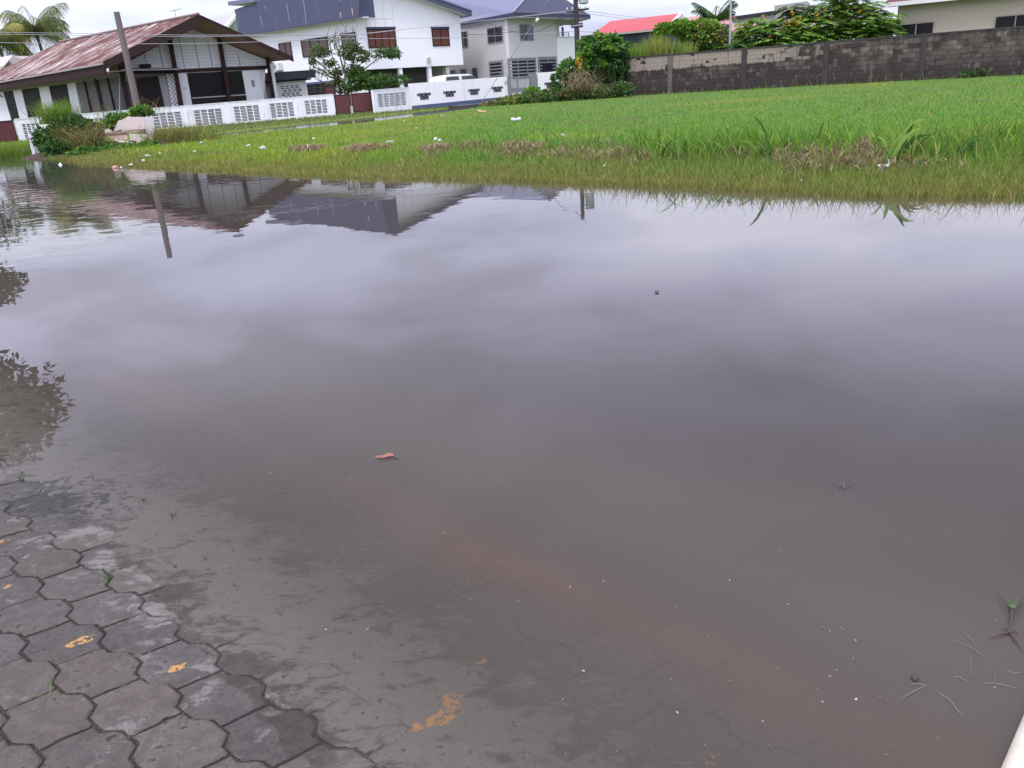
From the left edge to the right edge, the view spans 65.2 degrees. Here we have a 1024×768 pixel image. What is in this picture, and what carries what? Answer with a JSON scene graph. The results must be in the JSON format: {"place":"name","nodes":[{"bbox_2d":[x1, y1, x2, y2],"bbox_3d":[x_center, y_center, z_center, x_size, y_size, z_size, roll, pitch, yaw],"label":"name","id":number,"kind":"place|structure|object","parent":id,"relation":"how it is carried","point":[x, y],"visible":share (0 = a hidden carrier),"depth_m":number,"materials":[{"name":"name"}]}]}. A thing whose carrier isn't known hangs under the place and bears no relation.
{"place":"outdoors","nodes":[
{"label":"outdoors","id":0,"kind":"place"},
{"bbox_2d":[0,55,28,68],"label":"house","id":1,"kind":"structure","parent":0,"point":[5,61],"depth_m":70.06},
{"bbox_2d":[210,14,237,31],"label":"house","id":2,"kind":"structure","parent":0,"point":[229,21],"depth_m":84.81,"materials":[{"name":"white paint"}]},
{"bbox_2d":[324,81,333,93],"bbox_3d":[-11.755,-19.126,51.498,0.571,0.807,0.552,-17,24,-30],"label":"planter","id":3,"kind":"object","parent":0,"point":[329,89],"visible":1,"depth_m":51.41,"materials":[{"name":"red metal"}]},
{"bbox_2d":[0,350,686,767],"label":"pavement","id":4,"kind":"structure","parent":0,"point":[220,546],"depth_m":2.14,"materials":[{"name":"concrete"}]},
{"bbox_2d":[90,568,117,583],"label":"water weed tuft","id":5,"kind":"object","parent":4,"relation":"on","point":[107,576],"visible":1,"depth_m":2.47,"materials":[{"name":"green plant"}]},
{"bbox_2d":[4,455,408,762],"bbox_3d":[-1.360,0.618,2.436,2.402,0.041,2.202,-4,21,0],"label":"joint moss","id":6,"kind":"object","parent":4,"relation":"on","point":[155,638],"visible":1,"depth_m":2.14,"materials":[{"name":"green plant"}]},
{"bbox_2d":[0,0,897,71],"label":"sky","id":7,"kind":"structure","parent":0,"point":[82,16],"materials":[{"name":"white"}]},
{"bbox_2d":[449,103,478,107],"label":"road","id":8,"kind":"structure","parent":0,"point":[466,105],"depth_m":55.48,"materials":[{"name":"asphalt"}]},
{"bbox_2d":[0,106,1023,767],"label":"water","id":9,"kind":"structure","parent":0,"point":[696,408],"depth_m":3.52,"materials":[{"name":"liquid"}]},
{"bbox_2d":[375,453,397,458],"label":"fallen leaf","id":10,"kind":"object","parent":9,"relation":"on","point":[386,455],"visible":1,"depth_m":3.16,"materials":[{"name":"orange plant"}]},
{"bbox_2d":[324,385,1007,754],"bbox_3d":[0.124,0.206,3.267,4.626,0.001,3.326,0,21,11],"label":"floating chaff","id":11,"kind":"object","parent":9,"relation":"on","point":[700,653],"visible":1,"depth_m":1.90,"materials":[{"name":"plant"}]},
{"bbox_2d":[901,685,926,698],"bbox_3d":[0.909,0.697,1.812,0.085,0.001,0.004,-13,23,-24],"label":"floating grass blade","id":12,"kind":"object","parent":9,"relation":"on","point":[914,691],"visible":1,"depth_m":1.81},
{"bbox_2d":[911,675,918,681],"bbox_3d":[0.932,0.679,1.850,0.017,0.010,0.017,-4,21,0],"label":"seed pod","id":13,"kind":"object","parent":9,"relation":"on","point":[915,678],"visible":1,"depth_m":1.85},
{"bbox_2d":[935,690,961,715],"bbox_3d":[0.973,0.706,1.777,0.011,0.001,0.084,-8,21,-11],"label":"floating grass blade","id":14,"kind":"object","parent":9,"relation":"on","point":[950,701],"visible":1,"depth_m":1.78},
{"bbox_2d":[951,639,984,656],"bbox_3d":[1.106,0.637,1.936,0.011,0.001,0.081,-16,24,-29],"label":"floating grass blade","id":15,"kind":"object","parent":9,"relation":"on","point":[969,646],"visible":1,"depth_m":1.94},
{"bbox_2d":[981,682,1016,688],"bbox_3d":[1.105,0.682,1.816,0.072,0.001,0.008,3,22,19],"label":"floating grass blade","id":16,"kind":"object","parent":9,"relation":"on","point":[999,684],"visible":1,"depth_m":1.82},
{"bbox_2d":[990,591,1023,651],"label":"floating weed","id":17,"kind":"object","parent":9,"relation":"on","point":[1013,605],"visible":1,"depth_m":2.01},
{"bbox_2d":[0,74,1023,204],"bbox_3d":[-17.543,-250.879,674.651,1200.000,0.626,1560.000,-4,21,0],"label":"ground","id":18,"kind":"structure","parent":0,"point":[950,201],"depth_m":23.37,"materials":[{"name":"plant"}]},
{"bbox_2d":[0,120,17,142],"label":"metal gate","id":19,"kind":"structure","parent":18,"relation":"on","point":[7,130],"depth_m":43.59,"materials":[{"name":"red metal"}]},
{"bbox_2d":[0,23,32,56],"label":"coconut palm","id":20,"kind":"object","parent":18,"relation":"on","point":[13,43],"visible":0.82,"depth_m":93.87,"materials":[{"name":"green plant"}]},
{"bbox_2d":[0,139,39,159],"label":"grass clump","id":21,"kind":"object","parent":18,"relation":"on","point":[10,152],"visible":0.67,"depth_m":29.43,"materials":[{"name":"plant"}]},
{"bbox_2d":[0,3,71,55],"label":"coconut palm","id":22,"kind":"object","parent":18,"relation":"on","point":[48,29],"visible":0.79,"depth_m":96.89,"materials":[{"name":"green plant"}]},
{"bbox_2d":[22,141,176,159],"bbox_3d":[-14.606,-8.174,28.600,9.000,0.934,8.000,-4,21,0],"label":"soil heap","id":23,"kind":"object","parent":18,"relation":"on","point":[34,156],"visible":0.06,"depth_m":27.36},
{"bbox_2d":[28,135,38,153],"bbox_3d":[-17.266,-8.637,28.891,0.270,0.701,0.270,-4,21,0],"label":"concrete bollard","id":24,"kind":"object","parent":23,"relation":"on","point":[32,146],"visible":0.45,"depth_m":28.81,"materials":[{"name":"white paint"}]},
{"bbox_2d":[30,112,110,155],"bbox_3d":[-15.195,-8.609,27.881,2.522,1.710,3.155,-20,26,-36],"label":"creeper bush","id":25,"kind":"object","parent":23,"relation":"on","point":[43,141],"visible":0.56,"depth_m":27.75,"materials":[{"name":"green plant"}]},
{"bbox_2d":[19,96,87,124],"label":"grass clump","id":26,"kind":"object","parent":25,"relation":"on","point":[54,111],"visible":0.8,"depth_m":28.03,"materials":[{"name":"plant"}]},
{"bbox_2d":[99,102,154,131],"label":"creeper bush","id":27,"kind":"object","parent":25,"relation":"on","point":[116,116],"visible":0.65,"depth_m":28.95,"materials":[{"name":"green plant"}]},
{"bbox_2d":[81,104,121,120],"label":"grass clump","id":28,"kind":"object","parent":27,"relation":"on","point":[96,116],"visible":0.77,"depth_m":29.40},
{"bbox_2d":[126,94,174,116],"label":"grass clump","id":29,"kind":"object","parent":27,"relation":"on","point":[154,113],"visible":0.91,"depth_m":28.94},
{"bbox_2d":[44,118,127,151],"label":"dead grass clump","id":30,"kind":"object","parent":23,"relation":"on","point":[82,139],"visible":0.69,"depth_m":27.16,"materials":[{"name":"plant"}]},
{"bbox_2d":[64,140,160,155],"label":"creeper bush","id":31,"kind":"object","parent":23,"relation":"on","point":[77,150],"visible":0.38,"depth_m":26.75,"materials":[{"name":"green plant"}]},
{"bbox_2d":[129,133,145,141],"bbox_3d":[-13.149,-8.650,28.144,0.563,0.353,0.253,-11,22,-19],"label":"broken board","id":32,"kind":"object","parent":23,"relation":"on","point":[137,136],"visible":0.65,"depth_m":28.11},
{"bbox_2d":[146,117,153,139],"bbox_3d":[-12.785,-9.010,28.342,0.363,0.853,0.272,-12,22,-21],"label":"broken board","id":33,"kind":"object","parent":23,"relation":"on","point":[149,122],"visible":0.65,"depth_m":28.30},
{"bbox_2d":[110,119,248,143],"bbox_3d":[-12.023,-9.089,28.872,4.526,0.936,4.650,-4,21,0],"label":"dead grass clump","id":34,"kind":"object","parent":23,"relation":"on","point":[173,134],"visible":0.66,"depth_m":28.21,"materials":[{"name":"plant"}]},
{"bbox_2d":[113,12,146,133],"bbox_3d":[-16.291,-13.056,34.206,0.308,5.197,0.308,-4,21,0],"label":"timber pole","id":35,"kind":"object","parent":18,"relation":"on","point":[128,66],"visible":0.64,"depth_m":33.88,"materials":[{"name":"wood"}]},
{"bbox_2d":[0,12,293,134],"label":"bungalow","id":36,"kind":"object","parent":18,"relation":"on","point":[219,69],"visible":0.73,"depth_m":49.63,"materials":[{"name":"paint"}]},
{"bbox_2d":[4,91,18,119],"bbox_3d":[-36.276,-20.178,57.986,2.013,1.992,0.059,13,26,37],"label":"window","id":37,"kind":"structure","parent":36,"relation":"in","point":[9,95],"depth_m":57.88,"materials":[{"name":"black glass"}]},
{"bbox_2d":[22,87,42,117],"bbox_3d":[-33.279,-19.530,55.633,2.945,1.995,0.059,13,26,37],"label":"window","id":38,"kind":"structure","parent":36,"relation":"in","point":[29,95],"depth_m":55.65,"materials":[{"name":"black glass"}]},
{"bbox_2d":[49,84,70,108],"bbox_3d":[-29.866,-18.787,52.956,2.958,1.959,0.059,13,26,37],"label":"window","id":39,"kind":"structure","parent":36,"relation":"in","point":[57,91],"depth_m":52.74,"materials":[{"name":"black glass"}]},
{"bbox_2d":[139,64,150,67],"bbox_3d":[-21.770,-18.872,47.479,0.680,0.220,0.680,-4,21,0],"label":"tyre","id":40,"kind":"object","parent":36,"relation":"on","point":[144,65],"visible":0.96,"depth_m":47.26,"materials":[{"name":"black rubber"}]},
{"bbox_2d":[136,76,163,107],"bbox_3d":[-21.804,-17.502,48.113,1.393,1.843,0.029,-18,25,-32],"label":"door","id":41,"kind":"structure","parent":36,"relation":"in","point":[140,91],"depth_m":48.09,"materials":[{"name":"black glass"}]},
{"bbox_2d":[158,76,171,106],"bbox_3d":[-21.057,-17.751,48.610,0.441,1.830,0.019,-18,25,-32],"label":"door panel","id":42,"kind":"structure","parent":36,"relation":"in","point":[162,79],"depth_m":48.59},
{"bbox_2d":[187,71,246,104],"bbox_3d":[-18.517,-18.628,50.289,3.471,1.855,0.027,-18,25,-32],"label":"window","id":43,"kind":"structure","parent":36,"relation":"in","point":[239,73],"depth_m":50.16,"materials":[{"name":"black glass"}]},
{"bbox_2d":[14,94,335,140],"bbox_3d":[-19.268,-15.762,47.620,17.837,1.721,0.280,-14,23,-25],"label":"garden fence","id":44,"kind":"object","parent":18,"relation":"on","point":[235,112],"visible":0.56,"depth_m":48.58,"materials":[{"name":"white paint"}]},
{"bbox_2d":[265,70,315,98],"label":"outbuilding","id":45,"kind":"structure","parent":18,"relation":"on","point":[290,83],"depth_m":53.89,"materials":[{"name":"paint"}]},
{"bbox_2d":[265,83,270,98],"bbox_3d":[-16.355,-19.633,53.610,0.708,1.043,0.100,-17,24,-32],"label":"timber door","id":46,"kind":"structure","parent":45,"relation":"in","point":[266,84],"depth_m":53.58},
{"bbox_2d":[228,0,471,111],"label":"two storey house","id":47,"kind":"structure","parent":18,"relation":"on","point":[429,53],"depth_m":64.13,"materials":[{"name":"white paint"}]},
{"bbox_2d":[273,63,282,70],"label":"air conditioner","id":48,"kind":"object","parent":47,"relation":"attached to","point":[277,66],"visible":0.8,"depth_m":67.53,"materials":[{"name":"grey paint"}]},
{"bbox_2d":[278,42,292,55],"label":"window","id":49,"kind":"structure","parent":47,"relation":"in","point":[285,47],"depth_m":66.57,"materials":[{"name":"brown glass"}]},
{"bbox_2d":[300,36,328,56],"bbox_3d":[-15.850,-27.083,64.305,3.430,1.299,0.067,13,26,38],"label":"window","id":50,"kind":"structure","parent":47,"relation":"in","point":[306,45],"depth_m":64.44,"materials":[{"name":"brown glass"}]},
{"bbox_2d":[306,81,335,95],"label":"window","id":51,"kind":"structure","parent":47,"relation":"in","point":[313,88],"depth_m":65.70,"materials":[{"name":"glass"}]},
{"bbox_2d":[341,32,355,48],"bbox_3d":[-12.585,-26.473,61.644,1.698,1.075,0.067,13,26,38],"label":"window","id":52,"kind":"structure","parent":47,"relation":"in","point":[346,36],"depth_m":61.61,"materials":[{"name":"grey glass"}]},
{"bbox_2d":[366,27,396,47],"bbox_3d":[-10.059,-26.837,61.952,2.573,1.501,0.117,-19,25,-35],"label":"window","id":53,"kind":"structure","parent":47,"relation":"in","point":[372,43],"depth_m":61.93,"materials":[{"name":"brown wood"}]},
{"bbox_2d":[431,27,449,45],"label":"window","id":54,"kind":"structure","parent":47,"relation":"in","point":[440,35],"depth_m":65.18,"materials":[{"name":"brown wood"}]},
{"bbox_2d":[334,92,372,113],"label":"double gate","id":55,"kind":"structure","parent":18,"relation":"on","point":[361,102],"depth_m":51.77,"materials":[{"name":"red metal"}]},
{"bbox_2d":[308,18,410,94],"bbox_3d":[-10.800,-22.784,55.640,7.376,4.879,3.155,-4,21,0],"label":"slender tree","id":56,"kind":"object","parent":18,"relation":"on","point":[362,77],"visible":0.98,"depth_m":55.57,"materials":[{"name":"green plant"}]},
{"bbox_2d":[371,87,410,112],"bbox_3d":[-7.971,-18.649,52.974,0.260,1.780,3.449,11,25,35],"label":"garden fence","id":57,"kind":"object","parent":18,"relation":"on","point":[392,99],"visible":0.95,"depth_m":52.84,"materials":[{"name":"white paint"}]},
{"bbox_2d":[430,73,476,81],"bbox_3d":[-4.104,-23.236,62.320,1.770,1.825,5.152,14,27,39],"label":"parked car","id":58,"kind":"object","parent":18,"relation":"on","point":[453,76],"visible":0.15,"depth_m":60.86,"materials":[{"name":"white paint"}]},
{"bbox_2d":[408,76,507,108],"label":"street wall","id":59,"kind":"structure","parent":18,"relation":"on","point":[446,93],"depth_m":57.47,"materials":[{"name":"paint"}]},
{"bbox_2d":[446,0,590,95],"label":"two storey house","id":60,"kind":"structure","parent":18,"relation":"on","point":[543,50],"depth_m":68.14,"materials":[{"name":"white paint"}]},
{"bbox_2d":[460,69,466,73],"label":"window","id":61,"kind":"structure","parent":60,"relation":"in","point":[462,71],"depth_m":71.47,"materials":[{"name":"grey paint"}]},
{"bbox_2d":[461,31,468,46],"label":"window","id":62,"kind":"structure","parent":60,"relation":"in","point":[464,40],"depth_m":70.04,"materials":[{"name":"glass"}]},
{"bbox_2d":[472,68,477,78],"bbox_3d":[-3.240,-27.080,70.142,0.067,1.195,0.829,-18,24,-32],"label":"door","id":63,"kind":"structure","parent":60,"relation":"in","point":[474,70],"depth_m":70.02,"materials":[{"name":"grey paint"}]},
{"bbox_2d":[487,26,502,43],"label":"window","id":64,"kind":"structure","parent":60,"relation":"in","point":[494,38],"depth_m":66.45,"materials":[{"name":"glass"}]},
{"bbox_2d":[519,24,533,40],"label":"window","id":65,"kind":"structure","parent":60,"relation":"in","point":[529,37],"depth_m":67.09,"materials":[{"name":"glass"}]},
{"bbox_2d":[505,73,537,95],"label":"metal gate","id":66,"kind":"structure","parent":18,"relation":"on","point":[532,79],"depth_m":61.69,"materials":[{"name":"metal"}]},
{"bbox_2d":[537,71,561,95],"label":"street wall","id":67,"kind":"structure","parent":18,"relation":"on","point":[543,80],"depth_m":63.51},
{"bbox_2d":[479,80,635,106],"bbox_3d":[1.880,-16.452,45.665,11.037,1.246,3.668,10,25,33],"label":"scrub","id":68,"kind":"object","parent":18,"relation":"on","point":[533,94],"visible":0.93,"depth_m":44.01,"materials":[{"name":"green plant"}]},
{"bbox_2d":[548,56,584,95],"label":"creeper bush","id":69,"kind":"object","parent":18,"relation":"on","point":[567,63],"visible":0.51,"depth_m":45.77,"materials":[{"name":"green plant"}]},
{"bbox_2d":[566,0,588,83],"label":"utility pole","id":70,"kind":"object","parent":18,"relation":"on","point":[576,25],"visible":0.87,"depth_m":46.02,"materials":[{"name":"concrete"}]},
{"bbox_2d":[3,12,562,36],"bbox_3d":[-10.840,-18.789,42.239,30.114,0.854,0.215,-10,21,-15],"label":"overhead cable","id":71,"kind":"object","parent":70,"relation":"attached to","point":[227,36],"visible":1,"depth_m":40.90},
{"bbox_2d":[0,31,571,43],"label":"overhead cable","id":72,"kind":"object","parent":70,"relation":"attached to","point":[290,40],"visible":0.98,"depth_m":42.14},
{"bbox_2d":[1,10,573,34],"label":"overhead cable","id":73,"kind":"object","parent":70,"relation":"attached to","point":[356,34],"visible":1,"depth_m":42.97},
{"bbox_2d":[482,1,547,100],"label":"stay wire","id":74,"kind":"object","parent":70,"relation":"attached to","point":[537,19],"visible":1,"depth_m":48.12,"materials":[{"name":"white paint"}]},
{"bbox_2d":[464,12,573,34],"bbox_3d":[0.455,-22.683,50.712,0.788,0.503,11.700,-18,25,-32],"label":"service cable","id":75,"kind":"object","parent":70,"relation":"attached to","point":[513,31],"visible":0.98,"depth_m":52.24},
{"bbox_2d":[486,14,571,33],"bbox_3d":[0.053,-24.794,54.865,1.158,2.040,20.281,-9,21,-14],"label":"service cable","id":76,"kind":"object","parent":70,"relation":"attached to","point":[536,31],"visible":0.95,"depth_m":49.48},
{"bbox_2d":[580,12,649,21],"bbox_3d":[8.402,-27.312,59.786,0.273,0.791,31.112,3,22,18],"label":"overhead cable","id":77,"kind":"object","parent":70,"relation":"attached to","point":[614,17],"visible":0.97,"depth_m":56.98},
{"bbox_2d":[583,10,650,18],"bbox_3d":[8.380,-27.497,59.720,0.295,0.934,31.111,3,22,18],"label":"overhead cable","id":78,"kind":"object","parent":70,"relation":"attached to","point":[613,14],"visible":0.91,"depth_m":56.59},
{"bbox_2d":[557,63,604,98],"bbox_3d":[3.884,-16.424,43.636,3.756,2.183,3.940,7,23,28],"label":"dead vine heap","id":79,"kind":"object","parent":18,"relation":"on","point":[582,84],"visible":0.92,"depth_m":43.27,"materials":[{"name":"plant"}]},
{"bbox_2d":[574,29,634,97],"bbox_3d":[5.274,-18.070,45.243,3.301,3.825,2.712,1,21,12],"label":"creeper bush","id":80,"kind":"object","parent":18,"relation":"on","point":[598,52],"visible":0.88,"depth_m":44.59,"materials":[{"name":"green plant"}]},
{"bbox_2d":[575,55,581,70],"bbox_3d":[3.661,-17.596,43.925,0.457,0.890,0.431,-12,22,-20],"label":"hanging flower spike","id":81,"kind":"object","parent":80,"relation":"hanging from","point":[578,59],"visible":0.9,"depth_m":43.89,"materials":[{"name":"yellow plant"}]},
{"bbox_2d":[581,11,686,81],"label":"house","id":82,"kind":"structure","parent":18,"relation":"on","point":[634,30],"depth_m":83.34,"materials":[{"name":"red paint"}]},
{"bbox_2d":[260,125,1023,179],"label":"dead grass","id":83,"kind":"structure","parent":18,"relation":"on","point":[362,146],"depth_m":11.44,"materials":[{"name":"plant"}]},
{"bbox_2d":[281,69,1023,161],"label":"coarse grass","id":84,"kind":"structure","parent":18,"relation":"on","point":[724,135],"depth_m":11.17,"materials":[{"name":"plant"}]},
{"bbox_2d":[620,33,703,56],"bbox_3d":[8.575,-19.707,47.132,5.129,2.055,4.968,-4,21,0],"label":"tall grass stand","id":85,"kind":"object","parent":18,"relation":"on","point":[657,47],"depth_m":46.25,"materials":[{"name":"plant"}]},
{"bbox_2d":[650,130,706,159],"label":"cane grass clump","id":86,"kind":"object","parent":18,"relation":"on","point":[674,150],"visible":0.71,"depth_m":11.56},
{"bbox_2d":[653,17,732,51],"bbox_3d":[11.208,-20.263,49.333,5.128,4.466,2.785,-4,21,0],"label":"creeper covered tree","id":87,"kind":"object","parent":18,"relation":"on","point":[707,30],"visible":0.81,"depth_m":48.35,"materials":[{"name":"green plant"}]},
{"bbox_2d":[691,0,738,22],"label":"palm","id":88,"kind":"object","parent":18,"relation":"on","point":[720,17],"visible":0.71,"depth_m":54.56,"materials":[{"name":"green plant"}]},
{"bbox_2d":[674,16,755,46],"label":"house","id":89,"kind":"structure","parent":18,"relation":"on","point":[724,22],"depth_m":77.59,"materials":[{"name":"white paint"}]},
{"bbox_2d":[678,133,754,163],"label":"cane grass clump","id":90,"kind":"object","parent":18,"relation":"on","point":[716,145],"visible":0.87,"depth_m":11.12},
{"bbox_2d":[729,0,731,48],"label":"lamp post","id":91,"kind":"object","parent":18,"relation":"on","point":[730,21],"visible":0.49,"depth_m":45.01,"materials":[{"name":"metal"}]},
{"bbox_2d":[732,1,809,39],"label":"building","id":92,"kind":"structure","parent":18,"relation":"on","point":[745,18],"depth_m":106.43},
{"bbox_2d":[742,116,806,159],"bbox_3d":[3.596,-3.332,10.790,1.065,0.611,0.699,0,21,12],"label":"cane grass clump","id":93,"kind":"object","parent":18,"relation":"on","point":[769,142],"visible":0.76,"depth_m":10.80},
{"bbox_2d":[722,0,906,48],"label":"flowering tree","id":94,"kind":"object","parent":18,"relation":"on","point":[824,28],"visible":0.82,"depth_m":44.42,"materials":[{"name":"green plant"}]},
{"bbox_2d":[626,26,1023,95],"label":"boundary wall","id":95,"kind":"structure","parent":18,"relation":"on","point":[952,54],"depth_m":39.58,"materials":[{"name":"concrete"}]},
{"bbox_2d":[809,123,852,146],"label":"cane grass clump","id":96,"kind":"object","parent":18,"relation":"on","point":[824,135],"visible":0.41,"depth_m":11.01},
{"bbox_2d":[853,13,907,38],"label":"shrub","id":97,"kind":"object","parent":18,"relation":"on","point":[867,28],"visible":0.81,"depth_m":43.27,"materials":[{"name":"green plant"}]},
{"bbox_2d":[877,157,890,170],"bbox_3d":[4.297,-2.526,9.240,0.156,0.170,0.052,-4,21,0],"label":"bird","id":98,"kind":"object","parent":18,"relation":"on","point":[887,166],"visible":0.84,"depth_m":9.22},
{"bbox_2d":[846,119,959,163],"bbox_3d":[4.690,-2.844,9.473,1.215,0.494,1.030,-4,21,0],"label":"cane grass clump","id":99,"kind":"object","parent":18,"relation":"on","point":[906,133],"visible":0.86,"depth_m":9.62,"materials":[{"name":"plant"}]},
{"bbox_2d":[908,124,987,158],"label":"cane grass clump","id":100,"kind":"object","parent":18,"relation":"on","point":[954,147],"visible":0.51,"depth_m":9.75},
{"bbox_2d":[883,0,1023,35],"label":"house","id":101,"kind":"structure","parent":18,"relation":"on","point":[929,16],"depth_m":44.82,"materials":[{"name":"white paint"}]},
{"bbox_2d":[897,21,934,35],"bbox_3d":[23.261,-20.290,46.104,1.899,0.998,0.067,9,24,30],"label":"window","id":102,"kind":"structure","parent":101,"relation":"in","point":[918,27],"depth_m":45.96,"materials":[{"name":"black glass"}]},
{"bbox_2d":[994,14,1023,27],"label":"window","id":103,"kind":"structure","parent":101,"relation":"in","point":[1015,19],"depth_m":43.72,"materials":[{"name":"black glass"}]},
{"bbox_2d":[913,127,1000,160],"bbox_3d":[5.352,-2.949,9.722,1.083,0.416,0.970,9,24,30],"label":"cane grass clump","id":104,"kind":"object","parent":18,"relation":"on","point":[966,148],"visible":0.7,"depth_m":9.62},
{"bbox_2d":[958,66,990,76],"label":"shrub","id":105,"kind":"object","parent":18,"relation":"on","point":[970,72],"visible":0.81,"depth_m":36.65,"materials":[{"name":"green plant"}]},
{"bbox_2d":[984,115,1022,136],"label":"cane grass clump","id":106,"kind":"object","parent":18,"relation":"on","point":[1009,127],"visible":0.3,"depth_m":10.73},
{"bbox_2d":[1001,715,1023,767],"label":"concrete ledge","id":107,"kind":"object","parent":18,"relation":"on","point":[1014,757],"visible":1,"depth_m":1.59,"materials":[{"name":"concrete"}]},
{"bbox_2d":[42,109,1023,202],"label":"bank grass","id":108,"kind":"structure","parent":0,"point":[748,160],"depth_m":11.12,"materials":[{"name":"plant"}]},
{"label":"broken board","id":109,"kind":"object","parent":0,"visible":0},
{"bbox_2d":[106,133,127,139],"bbox_3d":[-13.801,-8.650,27.947,0.740,0.256,0.210,-11,22,-18],"label":"broken board","id":110,"kind":"object","parent":109,"relation":"on","point":[122,136],"visible":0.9,"depth_m":27.93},
{"bbox_2d":[105,129,139,133],"bbox_3d":[-13.608,-8.815,27.949,1.148,0.105,0.086,-13,23,-23],"label":"broken board","id":111,"kind":"object","parent":110,"relation":"on","point":[128,131],"visible":0.94,"depth_m":27.95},
{"bbox_2d":[114,116,145,130],"bbox_3d":[-13.457,-9.169,28.126,1.141,0.480,0.218,-13,22,-23],"label":"broken board","id":112,"kind":"object","parent":110,"relation":"on","point":[133,122],"visible":0.9,"depth_m":28.13,"materials":[{"name":"wood"}]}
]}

